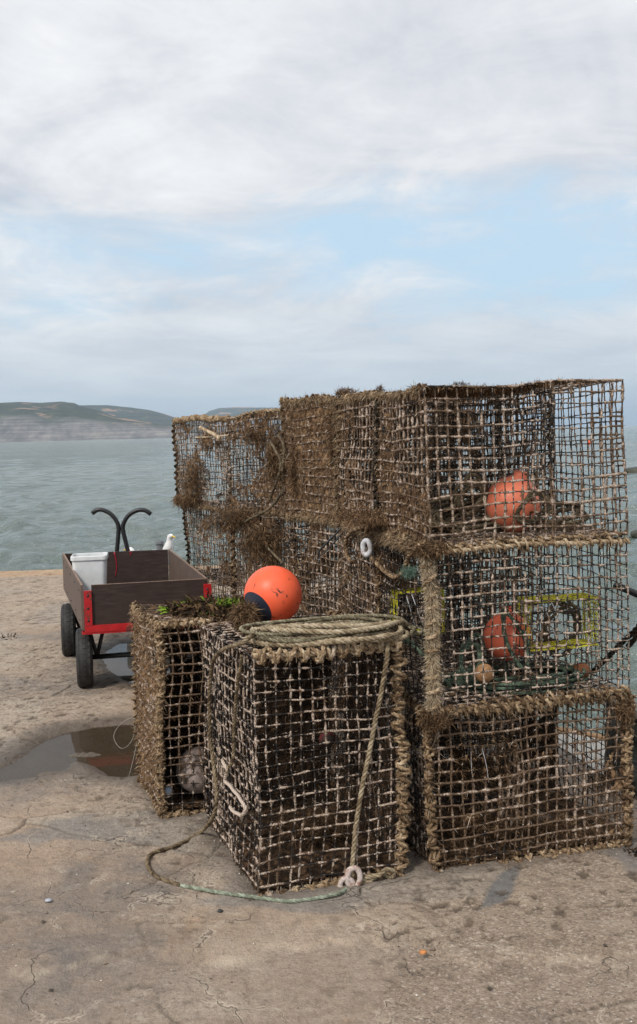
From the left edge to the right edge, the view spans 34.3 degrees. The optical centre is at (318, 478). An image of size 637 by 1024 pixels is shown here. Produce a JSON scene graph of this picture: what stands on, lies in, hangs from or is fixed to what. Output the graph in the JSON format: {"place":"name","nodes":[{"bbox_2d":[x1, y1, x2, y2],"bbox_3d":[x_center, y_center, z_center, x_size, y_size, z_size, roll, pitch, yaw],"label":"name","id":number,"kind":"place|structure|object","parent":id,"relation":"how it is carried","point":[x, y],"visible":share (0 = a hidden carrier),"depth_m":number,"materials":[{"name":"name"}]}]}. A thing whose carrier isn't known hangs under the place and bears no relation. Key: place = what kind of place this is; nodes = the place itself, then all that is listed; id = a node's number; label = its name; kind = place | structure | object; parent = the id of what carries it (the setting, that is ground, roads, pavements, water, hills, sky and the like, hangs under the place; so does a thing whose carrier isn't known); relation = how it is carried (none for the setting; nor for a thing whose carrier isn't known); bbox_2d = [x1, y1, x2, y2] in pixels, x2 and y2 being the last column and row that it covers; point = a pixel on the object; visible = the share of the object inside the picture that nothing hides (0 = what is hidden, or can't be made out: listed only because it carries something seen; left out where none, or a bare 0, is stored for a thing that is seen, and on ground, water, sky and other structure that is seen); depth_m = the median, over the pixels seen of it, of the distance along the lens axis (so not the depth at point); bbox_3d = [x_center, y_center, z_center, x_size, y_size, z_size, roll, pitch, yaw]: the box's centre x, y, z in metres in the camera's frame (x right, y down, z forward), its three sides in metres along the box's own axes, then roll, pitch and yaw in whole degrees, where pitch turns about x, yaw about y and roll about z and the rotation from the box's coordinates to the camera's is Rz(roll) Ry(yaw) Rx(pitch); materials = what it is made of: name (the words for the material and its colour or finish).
{"place":"outdoors","nodes":[
{"label":"outdoors","id":0,"kind":"place"},
{"bbox_2d":[0,402,201,441],"bbox_3d":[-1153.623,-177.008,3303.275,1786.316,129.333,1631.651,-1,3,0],"label":"headland","id":1,"kind":"structure","parent":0,"point":[44,421],"depth_m":2531.49,"materials":[{"name":"green plant"}]},
{"bbox_2d":[79,405,238,435],"bbox_3d":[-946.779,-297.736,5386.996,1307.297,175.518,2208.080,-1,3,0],"label":"hills","id":2,"kind":"structure","parent":0,"point":[145,415],"depth_m":4878.79,"materials":[{"name":"green plant"}]},
{"bbox_2d":[200,407,394,434],"bbox_3d":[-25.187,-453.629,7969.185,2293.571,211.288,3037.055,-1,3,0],"label":"hills","id":3,"kind":"structure","parent":0,"point":[233,411],"depth_m":7261.72,"materials":[{"name":"plant"}]},
{"bbox_2d":[0,562,636,1023],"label":"ground","id":4,"kind":"structure","parent":0,"point":[120,910],"depth_m":3.24,"materials":[{"name":"beige concrete"}]},
{"bbox_2d":[1,632,20,639],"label":"seaweed","id":5,"kind":"object","parent":4,"relation":"on","point":[11,635],"visible":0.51,"depth_m":8.01,"materials":[{"name":"brown plant"}]},
{"bbox_2d":[0,725,138,780],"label":"puddle","id":6,"kind":"object","parent":4,"relation":"on","point":[112,759],"visible":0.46,"depth_m":5.06,"materials":[{"name":"brown liquid"}]},
{"bbox_2d":[114,718,136,774],"bbox_3d":[-0.917,1.193,4.998,0.128,0.299,0.986,-2,3,-14],"label":"fishing line","id":7,"kind":"object","parent":4,"relation":"on","point":[130,742],"visible":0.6,"depth_m":5.14,"materials":[{"name":"fabric"}]},
{"bbox_2d":[61,507,211,687],"bbox_3d":[-1.346,0.757,7.204,0.894,0.999,2.110,-2,3,-17],"label":"hand cart","id":8,"kind":"object","parent":4,"relation":"on","point":[144,577],"visible":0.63,"depth_m":6.33,"materials":[{"name":"brown wood"}]},
{"bbox_2d":[70,552,107,600],"bbox_3d":[-1.544,0.688,6.986,0.241,0.355,0.216,-2,3,-9],"label":"bucket","id":9,"kind":"object","parent":8,"relation":"on","point":[89,569],"visible":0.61,"depth_m":6.89,"materials":[{"name":"plastic"}]},
{"bbox_2d":[102,642,187,683],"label":"puddle","id":10,"kind":"object","parent":4,"relation":"on","point":[121,667],"visible":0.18,"depth_m":7.08,"materials":[{"name":"grey liquid"}]},
{"bbox_2d":[126,600,245,818],"bbox_3d":[-0.473,0.963,4.413,0.621,0.868,0.570,-2,3,-18],"label":"lobster pot","id":11,"kind":"object","parent":4,"relation":"on","point":[168,709],"visible":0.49,"depth_m":4.29,"materials":[{"name":"fabric"}]},
{"bbox_2d":[165,786,170,796],"bbox_3d":[-0.614,1.269,4.189,0.047,0.047,0.047,-1,3,0],"label":"plastic scrap","id":12,"kind":"object","parent":11,"relation":"in","point":[168,789],"visible":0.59,"depth_m":4.17,"materials":[{"name":"plastic"}]},
{"bbox_2d":[176,746,216,793],"bbox_3d":[-0.494,1.201,4.255,0.185,0.186,0.186,-1,3,0],"label":"float","id":13,"kind":"object","parent":11,"relation":"in","point":[199,777],"visible":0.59,"depth_m":4.18,"materials":[{"name":"beige plastic"}]},
{"bbox_2d":[157,591,244,626],"bbox_3d":[-0.442,0.548,4.396,0.497,0.143,0.346,-1,3,0],"label":"seaweed","id":14,"kind":"object","parent":11,"relation":"on","point":[191,608],"visible":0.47,"depth_m":4.33,"materials":[{"name":"green plant"}]},
{"bbox_2d":[199,602,236,626],"bbox_3d":[-0.312,0.556,4.230,0.376,0.123,0.265,-1,3,0],"label":"seaweed","id":15,"kind":"object","parent":11,"relation":"on","point":[223,614],"visible":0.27,"depth_m":4.19,"materials":[{"name":"brown plant"}]},
{"bbox_2d":[186,567,246,630],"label":"lobster pot","id":16,"kind":"object","parent":4,"relation":"on","point":[218,583],"visible":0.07,"depth_m":7.25,"materials":[{"name":"fabric"}]},
{"bbox_2d":[181,501,307,588],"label":"lobster pot","id":17,"kind":"object","parent":16,"relation":"on","point":[224,564],"visible":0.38,"depth_m":7.46,"materials":[{"name":"fabric"}]},
{"bbox_2d":[170,414,301,515],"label":"lobster pot","id":18,"kind":"object","parent":17,"relation":"on","point":[191,479],"visible":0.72,"depth_m":7.38,"materials":[{"name":"fabric"}]},
{"bbox_2d":[195,426,249,439],"bbox_3d":[-0.576,-0.294,6.485,0.091,0.106,1.722,-2,3,-17],"label":"rope","id":19,"kind":"object","parent":18,"relation":"attached to","point":[215,435],"visible":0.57,"depth_m":6.99,"materials":[{"name":"beige fabric"}]},
{"bbox_2d":[201,609,412,895],"bbox_3d":[-0.069,1.007,3.804,0.592,1.001,0.804,-2,3,-19],"label":"lobster pot","id":20,"kind":"object","parent":4,"relation":"on","point":[287,718],"visible":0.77,"depth_m":3.72,"materials":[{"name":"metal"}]},
{"bbox_2d":[226,654,242,768],"bbox_3d":[-0.289,0.810,3.552,0.018,0.461,0.247,-2,3,-20],"label":"rope","id":21,"kind":"object","parent":20,"relation":"hanging from","point":[229,765],"visible":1,"depth_m":3.54,"materials":[{"name":"beige fabric"}]},
{"bbox_2d":[221,758,246,816],"bbox_3d":[-0.293,1.086,3.579,0.018,0.158,0.287,-2,3,-21],"label":"crusted hook","id":22,"kind":"object","parent":21,"relation":"hanging from","point":[239,797],"visible":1,"depth_m":3.58,"materials":[{"name":"beige metal"}]},
{"bbox_2d":[225,566,301,639],"bbox_3d":[-0.200,0.479,3.933,0.224,0.282,0.330,0,3,28],"label":"buoy","id":23,"kind":"object","parent":20,"relation":"on","point":[274,593],"visible":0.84,"depth_m":3.89,"materials":[{"name":"orange plastic"}]},
{"bbox_2d":[145,619,426,886],"bbox_3d":[-0.117,0.931,3.638,1.044,0.890,0.478,-1,3,10],"label":"rope coil","id":24,"kind":"object","parent":20,"relation":"on","point":[392,632],"visible":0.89,"depth_m":3.49,"materials":[{"name":"beige fabric"}]},
{"bbox_2d":[239,613,445,674],"bbox_3d":[0.126,0.625,3.656,0.791,0.257,0.335,-2,3,-22],"label":"rope coil","id":25,"kind":"object","parent":24,"relation":"on","point":[269,637],"visible":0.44,"depth_m":3.68,"materials":[{"name":"beige fabric"}]},
{"bbox_2d":[319,732,334,746],"bbox_3d":[0.032,0.957,3.796,0.059,0.059,0.059,-1,3,0],"label":"float","id":26,"kind":"object","parent":20,"relation":"in","point":[330,737],"visible":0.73,"depth_m":3.78,"materials":[{"name":"plastic"}]},
{"bbox_2d":[337,865,362,886],"bbox_3d":[0.106,1.357,3.471,0.087,0.111,0.026,-2,3,-10],"label":"rope loop","id":27,"kind":"object","parent":20,"relation":"attached to","point":[347,879],"visible":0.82,"depth_m":3.46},
{"bbox_2d":[356,867,395,885],"bbox_3d":[0.199,1.348,3.498,0.144,0.057,0.031,-2,3,-17],"label":"rope","id":28,"kind":"object","parent":20,"relation":"attached to","point":[368,878],"visible":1,"depth_m":3.49,"materials":[{"name":"beige fabric"}]},
{"bbox_2d":[1,694,636,1022],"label":"grit","id":29,"kind":"object","parent":4,"relation":"on","point":[433,948],"visible":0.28,"depth_m":3.15,"materials":[{"name":"gravel"}]},
{"bbox_2d":[179,883,347,902],"bbox_3d":[-0.180,1.376,3.420,0.580,0.036,0.147,-1,3,0],"label":"rope","id":30,"kind":"object","parent":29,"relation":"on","point":[272,899],"visible":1,"depth_m":3.38,"materials":[{"name":"fabric"}]},
{"bbox_2d":[245,596,406,716],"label":"lobster pot","id":31,"kind":"object","parent":4,"relation":"on","point":[324,612],"visible":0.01,"depth_m":5.94,"materials":[{"name":"fabric"}]},
{"bbox_2d":[196,508,411,616],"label":"lobster pot","id":32,"kind":"object","parent":31,"relation":"on","point":[260,526],"visible":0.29,"depth_m":5.43,"materials":[{"name":"fabric"}]},
{"bbox_2d":[225,433,285,564],"bbox_3d":[-0.343,0.089,5.460,0.076,0.653,1.003,-3,3,-23],"label":"rope","id":33,"kind":"object","parent":32,"relation":"attached to","point":[281,465],"visible":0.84,"depth_m":5.10,"materials":[{"name":"brown fabric"}]},
{"bbox_2d":[225,407,410,519],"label":"lobster pot","id":34,"kind":"object","parent":32,"relation":"on","point":[265,484],"visible":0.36,"depth_m":5.60,"materials":[{"name":"fabric"}]},
{"bbox_2d":[324,619,485,765],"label":"lobster pot","id":35,"kind":"object","parent":4,"relation":"on","point":[404,711],"visible":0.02,"depth_m":4.78,"materials":[{"name":"fabric"}]},
{"bbox_2d":[288,520,489,642],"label":"lobster pot","id":36,"kind":"object","parent":35,"relation":"on","point":[318,532],"visible":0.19,"depth_m":4.85,"materials":[{"name":"fabric"}]},
{"bbox_2d":[278,392,486,530],"bbox_3d":[0.296,-0.105,4.946,0.879,0.651,0.636,-2,3,-20],"label":"lobster pot","id":37,"kind":"object","parent":36,"relation":"on","point":[310,423],"visible":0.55,"depth_m":4.81,"materials":[{"name":"fabric"}]},
{"bbox_2d":[419,950,426,954],"bbox_3d":[0.305,1.379,3.007,0.024,0.010,0.020,-1,3,0],"label":"shell","id":38,"kind":"object","parent":4,"relation":"on","point":[422,952],"visible":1,"depth_m":3.00},
{"bbox_2d":[341,642,554,805],"bbox_3d":[0.550,1.055,4.434,0.846,0.619,0.586,-2,3,-14],"label":"lobster pot","id":39,"kind":"object","parent":4,"relation":"on","point":[435,786],"visible":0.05,"depth_m":4.30,"materials":[{"name":"fabric"}]},
{"bbox_2d":[338,520,555,671],"bbox_3d":[0.534,0.487,4.351,0.852,0.608,0.707,-2,3,-15],"label":"lobster pot","id":40,"kind":"object","parent":39,"relation":"on","point":[345,577],"visible":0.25,"depth_m":4.24,"materials":[{"name":"fabric"}]},
{"bbox_2d":[317,526,341,556],"bbox_3d":[0.064,0.268,4.492,0.141,0.144,0.018,-1,3,0],"label":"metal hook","id":41,"kind":"object","parent":40,"relation":"attached to","point":[328,541],"visible":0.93,"depth_m":4.49,"materials":[{"name":"grey metal"}]},
{"bbox_2d":[360,538,372,557],"bbox_3d":[0.188,0.270,4.038,0.054,0.077,0.023,1,3,39],"label":"plastic loop","id":42,"kind":"object","parent":40,"relation":"hanging from","point":[364,553],"visible":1,"depth_m":4.03,"materials":[{"name":"white plastic"}]},
{"bbox_2d":[332,381,555,542],"bbox_3d":[0.522,-0.088,4.394,0.878,0.669,0.608,-2,3,-15],"label":"lobster pot","id":43,"kind":"object","parent":40,"relation":"on","point":[347,399],"visible":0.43,"depth_m":4.26,"materials":[{"name":"fabric"}]},
{"bbox_2d":[379,661,636,871],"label":"lobster pot","id":44,"kind":"object","parent":4,"relation":"on","point":[443,836],"visible":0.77,"depth_m":3.72,"materials":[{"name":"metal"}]},
{"bbox_2d":[372,528,634,719],"bbox_3d":[0.673,0.496,3.849,0.864,0.655,0.657,-2,3,-13],"label":"lobster pot","id":45,"kind":"object","parent":44,"relation":"on","point":[427,556],"visible":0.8,"depth_m":3.67,"materials":[{"name":"fabric"}]},
{"bbox_2d":[403,638,451,687],"bbox_3d":[0.360,0.660,3.731,0.312,0.247,0.072,-3,3,-31],"label":"rope","id":46,"kind":"object","parent":45,"relation":"in","point":[420,652],"visible":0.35,"depth_m":3.71,"materials":[{"name":"fabric"}]},
{"bbox_2d":[405,706,465,752],"bbox_3d":[0.392,0.862,3.560,0.246,0.182,0.053,1,3,40],"label":"rope","id":47,"kind":"object","parent":45,"relation":"hanging from","point":[454,711],"visible":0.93,"depth_m":3.53,"materials":[{"name":"fabric"}]},
{"bbox_2d":[330,377,628,552],"bbox_3d":[0.570,-0.053,3.866,0.991,0.639,0.677,-2,3,-13],"label":"lobster pot","id":48,"kind":"object","parent":45,"relation":"on","point":[393,516],"visible":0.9,"depth_m":3.67,"materials":[{"name":"fabric"}]},
{"bbox_2d":[343,524,425,579],"bbox_3d":[0.232,0.265,3.919,0.022,0.201,0.979,-2,3,-14],"label":"rope","id":49,"kind":"object","parent":48,"relation":"hanging from","point":[379,566],"visible":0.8,"depth_m":3.95,"materials":[{"name":"fabric"}]},
{"bbox_2d":[396,563,420,582],"bbox_3d":[0.313,0.318,3.537,0.084,0.096,0.084,0,3,32],"label":"frayed twine","id":50,"kind":"object","parent":48,"relation":"hanging from","point":[410,572],"visible":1,"depth_m":3.53,"materials":[{"name":"teal fabric"}]},
{"bbox_2d":[422,473,588,532],"bbox_3d":[0.703,0.089,3.889,0.662,0.240,0.356,-1,3,0],"label":"rope coil","id":51,"kind":"object","parent":48,"relation":"in","point":[478,500],"visible":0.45,"depth_m":3.83,"materials":[{"name":"brown fabric"}]},
{"bbox_2d":[486,470,541,531],"bbox_3d":[0.729,0.082,3.868,0.210,0.234,0.209,-1,3,0],"label":"buoy","id":52,"kind":"object","parent":48,"relation":"in","point":[490,510],"visible":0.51,"depth_m":3.80,"materials":[{"name":"orange plastic"}]},
{"bbox_2d":[459,608,531,681],"bbox_3d":[0.644,0.605,3.785,0.299,0.250,0.052,-2,3,-19],"label":"rope coil","id":53,"kind":"object","parent":45,"relation":"in","point":[468,644],"visible":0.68,"depth_m":3.79,"materials":[{"name":"fabric"}]},
{"bbox_2d":[475,664,492,682],"bbox_3d":[0.600,0.704,3.736,0.069,0.069,0.069,-1,3,0],"label":"float","id":54,"kind":"object","parent":53,"relation":"attached to","point":[488,677],"visible":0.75,"depth_m":3.71,"materials":[{"name":"orange plastic"}]},
{"bbox_2d":[483,606,529,660],"bbox_3d":[0.721,0.591,3.931,0.184,0.204,0.184,-1,3,0],"label":"buoy","id":55,"kind":"object","parent":45,"relation":"in","point":[497,643],"visible":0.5,"depth_m":3.87,"materials":[{"name":"orange plastic"}]},
{"bbox_2d":[446,661,585,689],"bbox_3d":[0.746,0.748,3.926,0.556,0.040,0.363,-1,3,0],"label":"rope coil","id":56,"kind":"object","parent":45,"relation":"in","point":[562,670],"visible":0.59,"depth_m":3.83,"materials":[{"name":"fabric"}]},
{"bbox_2d":[445,672,591,696],"bbox_3d":[0.762,0.774,3.920,0.578,0.038,0.386,-1,3,0],"label":"rope coil","id":57,"kind":"object","parent":45,"relation":"in","point":[529,693],"visible":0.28,"depth_m":3.78,"materials":[{"name":"fabric"}]},
{"bbox_2d":[541,601,581,657],"bbox_3d":[0.954,0.584,4.053,0.177,0.229,0.052,-2,3,-20],"label":"rope coil","id":58,"kind":"object","parent":45,"relation":"hanging from","point":[572,613],"visible":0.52,"depth_m":4.05,"materials":[{"name":"brown fabric"}]},
{"bbox_2d":[572,662,590,677],"bbox_3d":[1.017,0.747,3.988,0.073,0.074,0.073,-1,3,0],"label":"float","id":59,"kind":"object","parent":45,"relation":"in","point":[583,665],"visible":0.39,"depth_m":3.96,"materials":[{"name":"orange plastic"}]},
{"bbox_2d":[531,812,553,826],"bbox_3d":[0.846,1.317,3.923,0.099,0.099,0.101,-1,3,0],"label":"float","id":60,"kind":"object","parent":44,"relation":"in","point":[542,817],"visible":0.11,"depth_m":3.90,"materials":[{"name":"brown"}]},
{"bbox_2d":[605,582,636,722],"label":"handrail","id":61,"kind":"object","parent":4,"relation":"on","point":[632,592],"visible":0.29,"depth_m":4.77,"materials":[{"name":"black metal"}]},
{"bbox_2d":[592,624,636,673],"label":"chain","id":62,"kind":"object","parent":61,"relation":"attached to","point":[633,635],"visible":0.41,"depth_m":4.79,"materials":[{"name":"black metal"}]},
{"bbox_2d":[623,842,636,856],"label":"seaweed","id":63,"kind":"object","parent":4,"relation":"on","point":[634,851],"visible":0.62,"depth_m":3.69,"materials":[{"name":"brown plant"}]},
{"bbox_2d":[0,425,636,733],"bbox_3d":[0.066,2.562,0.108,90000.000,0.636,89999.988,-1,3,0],"label":"sea","id":64,"kind":"structure","parent":0,"point":[53,494],"depth_m":37.10,"materials":[{"name":"liquid"}]},
{"bbox_2d":[558,727,604,773],"bbox_3d":[2.092,1.987,6.196,3.009,0.696,1.284,0,3,35],"label":"rowing boat","id":65,"kind":"object","parent":64,"relation":"on","point":[599,736],"visible":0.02,"depth_m":7.08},
{"bbox_2d":[604,711,636,782],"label":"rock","id":66,"kind":"object","parent":64,"relation":"on","point":[610,742],"visible":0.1,"depth_m":4.76,"materials":[{"name":"grey stone"}]},
{"bbox_2d":[615,752,636,798],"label":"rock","id":67,"kind":"object","parent":64,"relation":"on","point":[634,759],"visible":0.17,"depth_m":4.53,"materials":[{"name":"grey stone"}]},
{"bbox_2d":[626,467,636,472],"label":"rock","id":68,"kind":"object","parent":64,"relation":"in","point":[631,470],"visible":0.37,"depth_m":54.61,"materials":[{"name":"grey stone"}]},
{"bbox_2d":[629,530,636,538],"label":"rock","id":69,"kind":"object","parent":64,"relation":"in","point":[633,534],"visible":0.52,"depth_m":23.44,"materials":[{"name":"grey stone"}]},
{"bbox_2d":[0,0,636,428],"label":"sky","id":70,"kind":"structure","parent":0,"point":[206,206],"materials":[{"name":"white"}]},
{"bbox_3d":[-1.358,0.984,8.851,0.540,0.400,0.360,-1,3,0],"label":"stone block","id":71,"kind":"object","parent":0,"visible":0},
{"bbox_2d":[155,540,163,549],"bbox_3d":[-1.350,0.655,8.776,0.074,0.262,0.074,-1,3,0],"label":"tub","id":72,"kind":"object","parent":71,"relation":"on","point":[159,544],"visible":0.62,"depth_m":8.75,"materials":[{"name":"grey plastic"}]},
{"bbox_2d":[154,534,174,569],"bbox_3d":[-1.333,0.623,8.850,0.160,0.319,0.408,-4,3,-40],"label":"gull","id":73,"kind":"object","parent":71,"relation":"on","point":[168,544],"visible":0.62,"depth_m":8.74,"materials":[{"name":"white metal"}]}
]}

